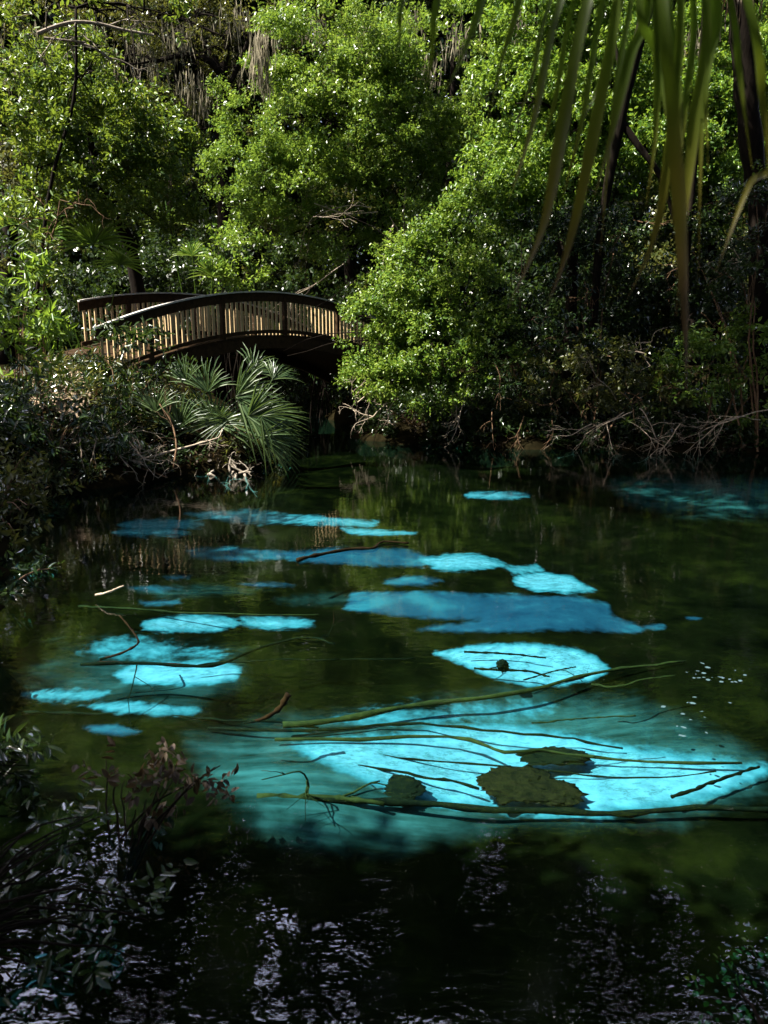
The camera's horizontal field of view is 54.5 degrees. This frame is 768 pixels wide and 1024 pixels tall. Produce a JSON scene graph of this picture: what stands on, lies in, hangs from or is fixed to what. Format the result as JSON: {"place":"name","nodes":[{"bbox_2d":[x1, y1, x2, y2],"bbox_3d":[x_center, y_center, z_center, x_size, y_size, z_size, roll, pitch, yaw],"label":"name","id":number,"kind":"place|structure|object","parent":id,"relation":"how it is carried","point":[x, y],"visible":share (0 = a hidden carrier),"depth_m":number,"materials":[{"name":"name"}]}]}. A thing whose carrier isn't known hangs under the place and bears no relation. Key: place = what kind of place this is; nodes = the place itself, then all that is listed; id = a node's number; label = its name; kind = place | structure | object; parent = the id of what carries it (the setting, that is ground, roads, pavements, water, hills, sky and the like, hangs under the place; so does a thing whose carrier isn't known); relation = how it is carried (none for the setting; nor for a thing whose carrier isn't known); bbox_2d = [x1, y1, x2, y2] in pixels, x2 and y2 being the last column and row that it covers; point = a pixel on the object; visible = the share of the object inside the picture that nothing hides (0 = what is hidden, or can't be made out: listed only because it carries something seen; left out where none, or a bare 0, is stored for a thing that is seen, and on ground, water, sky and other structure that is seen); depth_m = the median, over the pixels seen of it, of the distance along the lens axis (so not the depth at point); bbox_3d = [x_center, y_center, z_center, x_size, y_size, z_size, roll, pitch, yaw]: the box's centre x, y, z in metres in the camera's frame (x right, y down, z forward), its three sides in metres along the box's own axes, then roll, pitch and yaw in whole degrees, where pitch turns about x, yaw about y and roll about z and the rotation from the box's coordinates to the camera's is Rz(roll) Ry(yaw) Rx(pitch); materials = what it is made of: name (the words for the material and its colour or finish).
{"place":"outdoors","nodes":[
{"label":"outdoors","id":0,"kind":"place"},
{"bbox_2d":[29,366,89,419],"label":"shrub","id":1,"kind":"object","parent":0,"point":[64,405],"depth_m":15.57,"materials":[{"name":"plant"}]},
{"bbox_2d":[0,441,767,1023],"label":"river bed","id":2,"kind":"object","parent":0,"point":[286,911],"visible":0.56,"depth_m":5.73,"materials":[{"name":"liquid"}]},
{"bbox_2d":[0,713,64,797],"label":"foreground plant","id":3,"kind":"object","parent":2,"relation":"on","point":[23,779],"visible":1,"depth_m":4.23,"materials":[{"name":"green plant"}]},
{"bbox_2d":[0,780,198,1023],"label":"foreground plant","id":4,"kind":"object","parent":2,"relation":"on","point":[37,971],"visible":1,"depth_m":3.18,"materials":[{"name":"green plant"}]},
{"bbox_2d":[99,615,139,660],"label":"sunken branch","id":5,"kind":"object","parent":2,"relation":"on","point":[125,651],"visible":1,"depth_m":6.22,"materials":[{"name":"wood"}]},
{"bbox_2d":[21,711,318,727],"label":"sunken branch","id":6,"kind":"object","parent":2,"relation":"on","point":[86,713],"visible":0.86,"depth_m":5.97,"materials":[{"name":"wood"}]},
{"bbox_2d":[78,605,318,615],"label":"sunken branch","id":7,"kind":"object","parent":2,"relation":"on","point":[120,608],"visible":1,"depth_m":8.05,"materials":[{"name":"brown wood"}]},
{"bbox_2d":[80,613,336,728],"bbox_3d":[-1.294,1.361,6.312,2.313,0.517,0.771,-6,13,-25],"label":"sunken branch","id":8,"kind":"object","parent":2,"relation":"on","point":[136,663],"visible":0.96,"depth_m":6.13,"materials":[{"name":"wood"}]},
{"bbox_2d":[194,451,257,496],"bbox_3d":[-3.313,-0.800,15.439,1.319,0.854,1.498,-3,12,-12],"label":"driftwood","id":9,"kind":"object","parent":2,"relation":"on","point":[234,479],"visible":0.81,"depth_m":15.26,"materials":[{"name":"wood"}]},
{"bbox_2d":[198,658,415,664],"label":"sunken branch","id":10,"kind":"object","parent":2,"relation":"on","point":[303,659],"visible":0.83,"depth_m":6.73,"materials":[{"name":"wood"}]},
{"bbox_2d":[257,770,385,820],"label":"sunken branch","id":11,"kind":"object","parent":2,"relation":"on","point":[339,797],"visible":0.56,"depth_m":4.83,"materials":[{"name":"brown wood"}]},
{"bbox_2d":[296,540,408,561],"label":"sunken branch","id":12,"kind":"object","parent":2,"relation":"on","point":[302,558],"visible":1,"depth_m":9.49,"materials":[{"name":"wood"}]},
{"bbox_2d":[382,774,426,799],"bbox_3d":[0.127,1.854,5.010,0.308,0.020,0.290,11,16,42],"label":"algae mound","id":13,"kind":"object","parent":2,"relation":"on","point":[404,786],"visible":1,"depth_m":5.00,"materials":[{"name":"plant"}]},
{"bbox_2d":[208,722,622,748],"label":"sunken branch","id":14,"kind":"object","parent":2,"relation":"on","point":[364,726],"visible":1,"depth_m":5.74,"materials":[{"name":"wood"}]},
{"bbox_2d":[358,764,478,789],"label":"sunken branch","id":15,"kind":"object","parent":2,"relation":"on","point":[429,778],"visible":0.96,"depth_m":5.17,"materials":[{"name":"wood"}]},
{"bbox_2d":[283,660,685,728],"bbox_3d":[1.015,1.512,6.300,3.780,0.070,0.160,-4,13,-19],"label":"sunken branch","id":16,"kind":"object","parent":2,"relation":"on","point":[354,716],"visible":1,"depth_m":6.06,"materials":[{"name":"brown wood"}]},
{"bbox_2d":[496,659,508,672],"bbox_3d":[1.024,1.323,6.420,0.119,0.135,0.109,0,12,0],"label":"dark stone","id":17,"kind":"object","parent":2,"relation":"on","point":[502,666],"visible":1,"depth_m":6.38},
{"bbox_2d":[464,651,545,658],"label":"sunken branch","id":18,"kind":"object","parent":2,"relation":"on","point":[478,652],"visible":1,"depth_m":7.07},
{"bbox_2d":[275,735,741,764],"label":"sunken branch","id":19,"kind":"object","parent":2,"relation":"on","point":[377,738],"visible":1,"depth_m":5.50,"materials":[{"name":"brown wood"}]},
{"bbox_2d":[474,664,549,676],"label":"sunken branch","id":20,"kind":"object","parent":2,"relation":"on","point":[510,670],"visible":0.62,"depth_m":6.69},
{"bbox_2d":[476,765,555,805],"bbox_3d":[0.908,1.845,5.045,0.561,0.032,0.485,0,12,0],"label":"mossy rock","id":21,"kind":"object","parent":2,"relation":"on","point":[504,785],"visible":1,"depth_m":5.04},
{"bbox_2d":[299,796,767,817],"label":"sunken log","id":22,"kind":"object","parent":2,"relation":"on","point":[463,807],"visible":0.95,"depth_m":4.76,"materials":[{"name":"wood"}]},
{"bbox_2d":[385,755,715,778],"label":"sunken branch","id":23,"kind":"object","parent":2,"relation":"on","point":[482,764],"visible":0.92,"depth_m":5.27,"materials":[{"name":"wood"}]},
{"bbox_2d":[515,746,590,765],"bbox_3d":[1.222,1.769,5.402,0.555,0.032,0.260,0,12,0],"label":"algae mound","id":24,"kind":"object","parent":2,"relation":"on","point":[538,758],"visible":0.94,"depth_m":5.36,"materials":[{"name":"plant"}]},
{"bbox_2d":[535,779,588,806],"bbox_3d":[1.145,1.865,4.958,0.423,0.031,0.338,5,13,22],"label":"mossy rock","id":25,"kind":"object","parent":2,"relation":"on","point":[556,792],"visible":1,"depth_m":4.93,"materials":[{"name":"stone"}]},
{"bbox_2d":[523,666,603,683],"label":"sunken branch","id":26,"kind":"object","parent":2,"relation":"on","point":[563,669],"visible":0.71,"depth_m":6.69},
{"bbox_2d":[636,409,767,470],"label":"twig tangle","id":27,"kind":"object","parent":2,"relation":"on","point":[729,419],"visible":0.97,"depth_m":18.21,"materials":[{"name":"wood"}]},
{"bbox_2d":[670,766,759,798],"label":"sunken branch","id":28,"kind":"object","parent":2,"relation":"on","point":[697,788],"visible":1,"depth_m":4.95,"materials":[{"name":"wood"}]},
{"bbox_2d":[0,347,767,716],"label":"ground","id":29,"kind":"structure","parent":0,"point":[114,487],"depth_m":16.29,"materials":[{"name":"soil"}]},
{"bbox_2d":[0,519,64,630],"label":"bank shrub","id":30,"kind":"object","parent":29,"relation":"on","point":[32,572],"visible":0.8,"depth_m":8.63,"materials":[{"name":"green plant"}]},
{"bbox_2d":[0,244,79,409],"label":"bank shrub","id":31,"kind":"object","parent":29,"relation":"on","point":[46,320],"visible":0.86,"depth_m":14.27,"materials":[{"name":"green plant"}]},
{"bbox_2d":[0,437,83,560],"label":"bank shrub","id":32,"kind":"object","parent":29,"relation":"on","point":[39,465],"visible":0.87,"depth_m":10.94,"materials":[{"name":"green plant"}]},
{"bbox_2d":[0,0,92,364],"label":"tall oak","id":33,"kind":"object","parent":29,"relation":"on","point":[48,19],"visible":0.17,"depth_m":33.44,"materials":[{"name":"green plant"}]},
{"bbox_2d":[0,230,101,354],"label":"undergrowth shrub","id":34,"kind":"object","parent":29,"relation":"on","point":[6,299],"visible":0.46,"depth_m":22.65,"materials":[{"name":"green plant"}]},
{"bbox_2d":[0,169,107,368],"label":"sapling","id":35,"kind":"object","parent":29,"relation":"on","point":[25,207],"visible":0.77,"depth_m":16.12,"materials":[{"name":"green plant"}]},
{"bbox_2d":[0,0,112,360],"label":"background tree","id":36,"kind":"object","parent":29,"relation":"on","point":[12,165],"visible":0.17,"depth_m":30.59,"materials":[{"name":"green plant"}]},
{"bbox_2d":[0,346,143,481],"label":"bank shrub","id":37,"kind":"object","parent":29,"relation":"on","point":[11,414],"visible":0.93,"depth_m":13.34,"materials":[{"name":"green plant"}]},
{"bbox_2d":[0,191,153,347],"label":"palmetto","id":38,"kind":"object","parent":29,"relation":"on","point":[91,234],"visible":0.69,"depth_m":20.01,"materials":[{"name":"green plant"}]},
{"bbox_2d":[42,245,153,344],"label":"undergrowth shrub","id":39,"kind":"object","parent":29,"relation":"on","point":[122,278],"visible":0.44,"depth_m":24.52,"materials":[{"name":"green plant"}]},
{"bbox_2d":[0,0,213,380],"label":"leaning tree","id":40,"kind":"object","parent":29,"relation":"on","point":[116,130],"visible":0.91,"depth_m":19.13,"materials":[{"name":"green plant"}]},
{"bbox_2d":[4,0,209,361],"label":"bare limbed tree","id":41,"kind":"object","parent":29,"relation":"on","point":[73,22],"visible":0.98,"depth_m":17.77,"materials":[{"name":"brown plant"}]},
{"bbox_2d":[63,414,167,463],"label":"fallen branch","id":42,"kind":"object","parent":29,"relation":"on","point":[75,443],"visible":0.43,"depth_m":14.75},
{"bbox_2d":[39,0,215,336],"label":"background tree","id":43,"kind":"object","parent":29,"relation":"on","point":[140,217],"visible":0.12,"depth_m":32.00,"materials":[{"name":"green plant"}]},
{"bbox_2d":[77,436,180,482],"bbox_3d":[-4.912,-0.826,14.007,2.080,1.219,1.047,-1,12,-7],"label":"twig tangle","id":44,"kind":"object","parent":29,"relation":"on","point":[136,449],"visible":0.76,"depth_m":14.05,"materials":[{"name":"wood"}]},
{"bbox_2d":[60,303,211,427],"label":"bank shrub","id":45,"kind":"object","parent":29,"relation":"on","point":[149,332],"visible":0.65,"depth_m":15.92,"materials":[{"name":"green plant"}]},
{"bbox_2d":[0,345,290,534],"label":"ground cover","id":46,"kind":"object","parent":29,"relation":"on","point":[129,416],"visible":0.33,"depth_m":15.30,"materials":[{"name":"green plant"}]},
{"bbox_2d":[0,0,300,400],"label":"mossy oak","id":47,"kind":"object","parent":29,"relation":"on","point":[219,63],"visible":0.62,"depth_m":27.79,"materials":[{"name":"green plant"}]},
{"bbox_2d":[135,465,167,477],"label":"fallen branch","id":48,"kind":"object","parent":29,"relation":"on","point":[152,472],"visible":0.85,"depth_m":14.65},
{"bbox_2d":[144,387,176,467],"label":"fallen branch","id":49,"kind":"object","parent":29,"relation":"on","point":[175,439],"visible":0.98,"depth_m":14.97,"materials":[{"name":"wood"}]},
{"bbox_2d":[115,225,238,384],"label":"undergrowth shrub","id":50,"kind":"object","parent":29,"relation":"on","point":[163,252],"visible":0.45,"depth_m":28.89,"materials":[{"name":"green plant"}]},
{"bbox_2d":[85,0,275,362],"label":"tall oak","id":51,"kind":"object","parent":29,"relation":"on","point":[254,4],"visible":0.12,"depth_m":34.06,"materials":[{"name":"green plant"}]},
{"bbox_2d":[133,420,242,462],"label":"fallen branch","id":52,"kind":"object","parent":29,"relation":"on","point":[180,448],"visible":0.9,"depth_m":15.06,"materials":[{"name":"wood"}]},
{"bbox_2d":[120,0,258,379],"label":"background tree","id":53,"kind":"object","parent":29,"relation":"on","point":[202,225],"visible":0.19,"depth_m":29.80,"materials":[{"name":"green plant"}]},
{"bbox_2d":[144,202,237,398],"bbox_3d":[-6.691,-7.195,26.025,3.283,7.007,0.527,0,12,0],"label":"palmetto","id":54,"kind":"object","parent":29,"relation":"on","point":[192,251],"visible":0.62,"depth_m":25.68,"materials":[{"name":"green plant"}]},
{"bbox_2d":[0,291,392,382],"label":"footbridge","id":55,"kind":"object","parent":29,"relation":"on","point":[321,362],"visible":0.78,"depth_m":21.38,"materials":[{"name":"wood"}]},
{"bbox_2d":[123,343,309,480],"bbox_3d":[-3.505,-2.153,15.873,3.946,2.882,1.367,0,12,0],"label":"palmetto","id":56,"kind":"object","parent":29,"relation":"on","point":[264,415],"visible":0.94,"depth_m":15.54,"materials":[{"name":"plant"}]},
{"bbox_2d":[183,216,279,415],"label":"undergrowth shrub","id":57,"kind":"object","parent":29,"relation":"on","point":[236,284],"visible":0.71,"depth_m":26.54,"materials":[{"name":"green plant"}]},
{"bbox_2d":[146,0,342,389],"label":"background tree","id":58,"kind":"object","parent":29,"relation":"on","point":[249,132],"visible":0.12,"depth_m":33.71,"materials":[{"name":"green plant"}]},
{"bbox_2d":[186,229,317,399],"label":"undergrowth shrub","id":59,"kind":"object","parent":29,"relation":"on","point":[227,252],"visible":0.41,"depth_m":28.21,"materials":[{"name":"green plant"}]},
{"bbox_2d":[243,303,376,411],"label":"undergrowth shrub","id":60,"kind":"object","parent":29,"relation":"on","point":[298,400],"visible":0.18,"depth_m":31.19,"materials":[{"name":"green plant"}]},
{"bbox_2d":[265,231,382,417],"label":"undergrowth shrub","id":61,"kind":"object","parent":29,"relation":"on","point":[292,286],"visible":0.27,"depth_m":27.10,"materials":[{"name":"green plant"}]},
{"bbox_2d":[239,0,447,387],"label":"background tree","id":62,"kind":"object","parent":29,"relation":"on","point":[347,225],"visible":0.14,"depth_m":32.91,"materials":[{"name":"green plant"}]},
{"bbox_2d":[192,0,501,395],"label":"bushy tree","id":63,"kind":"object","parent":29,"relation":"on","point":[291,77],"visible":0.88,"depth_m":23.75,"materials":[{"name":"green plant"}]},
{"bbox_2d":[309,291,425,405],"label":"undergrowth shrub","id":64,"kind":"object","parent":29,"relation":"on","point":[335,387],"visible":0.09,"depth_m":28.02,"materials":[{"name":"green plant"}]},
{"bbox_2d":[0,0,767,356],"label":"distant woods","id":65,"kind":"object","parent":29,"relation":"on","point":[364,260],"visible":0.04,"depth_m":39.23,"materials":[{"name":"green plant"}]},
{"bbox_2d":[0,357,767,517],"bbox_3d":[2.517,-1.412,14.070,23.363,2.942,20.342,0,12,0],"label":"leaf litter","id":66,"kind":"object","parent":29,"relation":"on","point":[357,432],"visible":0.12,"depth_m":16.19,"materials":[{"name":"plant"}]},
{"bbox_2d":[289,0,488,233],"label":"tall oak","id":67,"kind":"object","parent":29,"relation":"on","point":[466,18],"visible":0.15,"depth_m":33.34,"materials":[{"name":"green plant"}]},
{"bbox_2d":[284,148,552,446],"bbox_3d":[0.952,-5.676,19.998,7.082,7.812,4.487,4,13,16],"label":"overhanging bush","id":68,"kind":"object","parent":29,"relation":"on","point":[404,334],"visible":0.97,"depth_m":19.32,"materials":[{"name":"green plant"}]},
{"bbox_2d":[357,0,552,365],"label":"background tree","id":69,"kind":"object","parent":29,"relation":"on","point":[451,55],"visible":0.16,"depth_m":31.65,"materials":[{"name":"green plant"}]},
{"bbox_2d":[394,0,521,130],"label":"fan palm leaf","id":70,"kind":"object","parent":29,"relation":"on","point":[478,10],"visible":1,"depth_m":1.28,"materials":[{"name":"plant"}]},
{"bbox_2d":[460,194,579,415],"bbox_3d":[3.554,-5.253,19.554,3.163,5.953,2.497,0,12,0],"label":"bank shrub","id":71,"kind":"object","parent":29,"relation":"on","point":[534,327],"visible":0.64,"depth_m":19.31,"materials":[{"name":"green plant"}]},
{"bbox_2d":[429,277,613,404],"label":"undergrowth shrub","id":72,"kind":"object","parent":29,"relation":"on","point":[554,358],"visible":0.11,"depth_m":22.58,"materials":[{"name":"green plant"}]},
{"bbox_2d":[453,205,604,377],"bbox_3d":[4.617,-6.874,23.689,4.918,6.182,3.298,0,12,0],"label":"undergrowth shrub","id":73,"kind":"object","parent":29,"relation":"on","point":[579,290],"visible":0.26,"depth_m":23.03,"materials":[{"name":"green plant"}]},
{"bbox_2d":[349,376,767,472],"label":"ground cover","id":74,"kind":"object","parent":29,"relation":"on","point":[540,418],"visible":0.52,"depth_m":19.94,"materials":[{"name":"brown plant"}]},
{"bbox_2d":[454,0,674,364],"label":"background tree","id":75,"kind":"object","parent":29,"relation":"on","point":[559,251],"visible":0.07,"depth_m":31.07,"materials":[{"name":"green plant"}]},
{"bbox_2d":[475,412,669,468],"bbox_3d":[4.821,-1.638,19.143,5.044,1.809,0.993,1,12,4],"label":"twig tangle","id":76,"kind":"object","parent":29,"relation":"on","point":[517,434],"visible":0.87,"depth_m":19.23,"materials":[{"name":"wood"}]},
{"bbox_2d":[438,0,713,406],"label":"sunlit tree","id":77,"kind":"object","parent":29,"relation":"on","point":[503,162],"visible":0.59,"depth_m":20.16,"materials":[{"name":"green plant"}]},
{"bbox_2d":[520,187,672,414],"bbox_3d":[5.775,-5.605,19.882,4.093,6.283,3.201,4,13,20],"label":"bank shrub","id":78,"kind":"object","parent":29,"relation":"on","point":[589,246],"visible":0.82,"depth_m":19.56,"materials":[{"name":"green plant"}]},
{"bbox_2d":[509,323,693,442],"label":"bank shrub","id":79,"kind":"object","parent":29,"relation":"on","point":[603,394],"visible":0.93,"depth_m":18.79,"materials":[{"name":"green plant"}]},
{"bbox_2d":[623,328,663,369],"bbox_3d":[6.434,-4.099,18.884,1.170,1.120,0.764,0,12,0],"label":"twig tangle","id":80,"kind":"object","parent":79,"relation":"attached to","point":[645,348],"visible":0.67,"depth_m":18.74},
{"bbox_2d":[520,273,699,398],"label":"undergrowth shrub","id":81,"kind":"object","parent":29,"relation":"on","point":[637,322],"visible":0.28,"depth_m":22.36,"materials":[{"name":"green plant"}]},
{"bbox_2d":[540,354,682,464],"bbox_3d":[5.670,-2.422,18.401,3.626,2.987,2.049,0,12,0],"label":"twig tangle","id":82,"kind":"object","parent":29,"relation":"on","point":[602,424],"visible":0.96,"depth_m":18.42,"materials":[{"name":"wood"}]},
{"bbox_2d":[620,416,634,424],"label":"air plant","id":83,"kind":"object","parent":82,"relation":"attached to","point":[626,421],"visible":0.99,"depth_m":18.37,"materials":[{"name":"green plant"}]},
{"bbox_2d":[472,0,767,362],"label":"tall oak","id":84,"kind":"object","parent":29,"relation":"on","point":[698,36],"visible":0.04,"depth_m":32.96,"materials":[{"name":"green plant"}]},
{"bbox_2d":[538,199,728,384],"bbox_3d":[8.022,-6.697,23.640,6.008,6.027,3.033,0,12,0],"label":"undergrowth shrub","id":85,"kind":"object","parent":29,"relation":"on","point":[667,268],"visible":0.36,"depth_m":23.08,"materials":[{"name":"green plant"}]},
{"bbox_2d":[508,0,767,383],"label":"fan palm leaf","id":86,"kind":"object","parent":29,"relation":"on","point":[664,41],"visible":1,"depth_m":1.26,"materials":[{"name":"plant"}]},
{"bbox_2d":[585,2,701,404],"bbox_3d":[6.852,-7.904,19.181,2.660,10.261,1.051,2,12,7],"label":"forked tree","id":87,"kind":"object","parent":29,"relation":"on","point":[623,126],"visible":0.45,"depth_m":19.00,"materials":[{"name":"brown plant"}]},
{"bbox_2d":[598,258,749,394],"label":"undergrowth shrub","id":88,"kind":"object","parent":29,"relation":"on","point":[710,310],"visible":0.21,"depth_m":22.89,"materials":[{"name":"green plant"}]},
{"bbox_2d":[600,0,767,371],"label":"background tree","id":89,"kind":"object","parent":29,"relation":"on","point":[655,256],"visible":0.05,"depth_m":31.22,"materials":[{"name":"green plant"}]},
{"bbox_2d":[614,0,767,392],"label":"sunlit tree","id":90,"kind":"object","parent":29,"relation":"on","point":[722,110],"visible":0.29,"depth_m":20.93,"materials":[{"name":"green plant"}]},
{"bbox_2d":[618,158,767,451],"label":"bank shrub","id":91,"kind":"object","parent":29,"relation":"on","point":[724,198],"visible":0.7,"depth_m":19.09,"materials":[{"name":"green plant"}]},
{"bbox_2d":[697,239,745,283],"bbox_3d":[9.015,-6.353,19.188,1.704,1.408,0.760,-4,13,-17],"label":"twig tangle","id":92,"kind":"object","parent":91,"relation":"attached to","point":[732,258],"visible":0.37,"depth_m":19.05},
{"bbox_2d":[635,295,767,435],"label":"bank shrub","id":93,"kind":"object","parent":29,"relation":"on","point":[724,348],"visible":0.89,"depth_m":18.70,"materials":[{"name":"green plant"}]},
{"bbox_2d":[690,216,749,345],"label":"undergrowth shrub","id":94,"kind":"object","parent":29,"relation":"on","point":[743,302],"visible":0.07,"depth_m":23.50,"materials":[{"name":"green plant"}]},
{"bbox_2d":[720,0,767,424],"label":"cabbage palm","id":95,"kind":"object","parent":29,"relation":"on","point":[756,137],"visible":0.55,"depth_m":17.70,"materials":[{"name":"brown plant"}]},
{"bbox_2d":[240,404,767,468],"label":"riverbank","id":96,"kind":"structure","parent":0,"point":[321,430],"depth_m":20.15,"materials":[{"name":"soil"}]},
{"bbox_2d":[95,585,123,595],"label":"fallen branch","id":97,"kind":"object","parent":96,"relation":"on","point":[103,593],"visible":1,"depth_m":7.56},
{"bbox_2d":[71,736,239,890],"bbox_3d":[-1.217,1.550,4.083,0.834,0.662,0.560,-8,15,-34],"label":"withered plant","id":98,"kind":"object","parent":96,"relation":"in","point":[151,823],"visible":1,"depth_m":3.97,"materials":[{"name":"brown plant"}]},
{"bbox_2d":[243,692,291,723],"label":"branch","id":99,"kind":"object","parent":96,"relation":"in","point":[283,701],"visible":1,"depth_m":5.20,"materials":[{"name":"wood"}]},
{"bbox_2d":[532,715,635,723],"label":"sunken branch","id":100,"kind":"object","parent":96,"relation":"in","point":[540,722],"visible":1,"depth_m":5.22,"materials":[{"name":"brown wood"}]},
{"bbox_2d":[591,675,675,688],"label":"sunken branch","id":101,"kind":"object","parent":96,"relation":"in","point":[617,686],"visible":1,"depth_m":5.83,"materials":[{"name":"brown wood"}]},
{"bbox_2d":[685,932,767,1023],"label":"foreground plant","id":102,"kind":"object","parent":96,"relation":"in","point":[759,1019],"visible":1,"depth_m":3.10,"materials":[{"name":"green plant"}]}
]}

